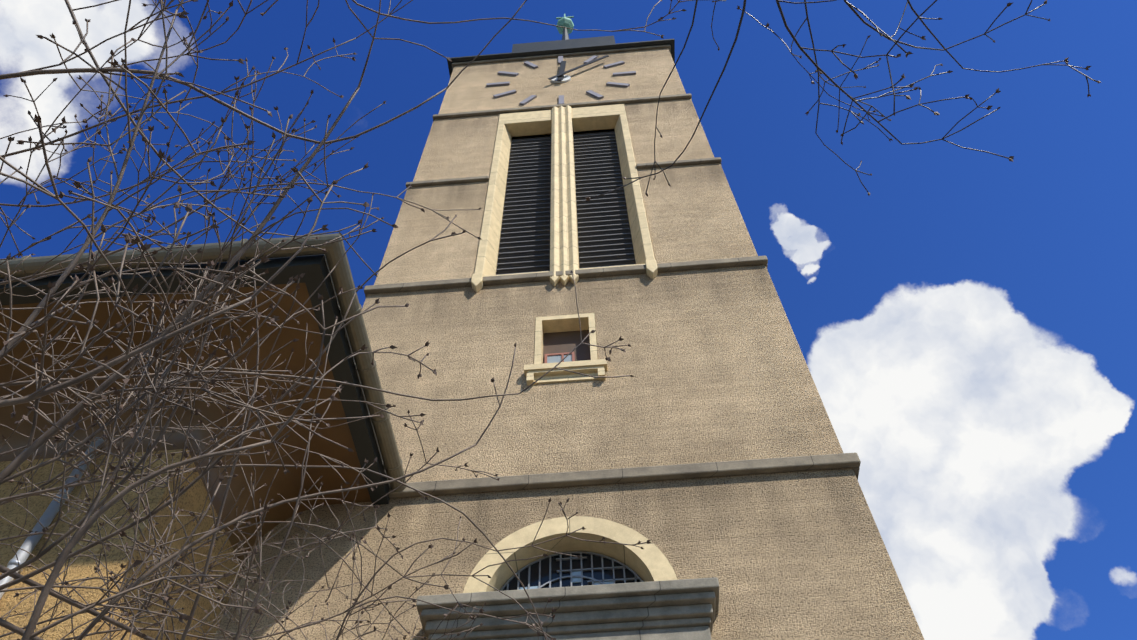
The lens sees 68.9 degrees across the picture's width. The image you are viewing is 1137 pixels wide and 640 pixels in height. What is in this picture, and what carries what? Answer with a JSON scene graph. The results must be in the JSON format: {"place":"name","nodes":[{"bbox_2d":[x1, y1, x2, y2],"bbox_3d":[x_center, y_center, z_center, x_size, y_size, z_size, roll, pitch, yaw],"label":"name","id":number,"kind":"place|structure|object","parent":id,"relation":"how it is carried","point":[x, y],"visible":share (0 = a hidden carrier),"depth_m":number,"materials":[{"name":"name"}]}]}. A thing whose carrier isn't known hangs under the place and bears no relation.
{"place":"outdoors","nodes":[
{"label":"outdoors","id":0,"kind":"place"},
{"bbox_2d":[0,233,406,639],"bbox_3d":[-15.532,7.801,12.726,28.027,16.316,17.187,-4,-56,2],"label":"building wing","id":1,"kind":"structure","parent":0,"point":[370,439],"depth_m":8.68,"materials":[{"name":"paint"}]},
{"bbox_2d":[0,0,1136,639],"label":"sky","id":2,"kind":"structure","parent":0,"point":[964,327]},
{"bbox_2d":[243,14,923,639],"bbox_3d":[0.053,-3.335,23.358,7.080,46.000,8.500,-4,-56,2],"label":"church tower","id":3,"kind":"structure","parent":0,"point":[701,450],"depth_m":11.34,"materials":[{"name":"paint"}]},
{"label":"ground","id":4,"kind":"structure","parent":0,"visible":0},
{"bbox_2d":[0,0,693,639],"bbox_3d":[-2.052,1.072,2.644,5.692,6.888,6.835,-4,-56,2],"label":"tree","id":5,"kind":"object","parent":4,"relation":"on","point":[86,522],"visible":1,"depth_m":3.31,"materials":[{"name":"brown plant"}]},
{"bbox_2d":[586,0,1100,200],"bbox_3d":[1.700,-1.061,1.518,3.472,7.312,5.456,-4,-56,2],"label":"tree","id":6,"kind":"object","parent":4,"relation":"on","point":[920,18],"visible":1,"depth_m":4.14,"materials":[{"name":"brown plant"}]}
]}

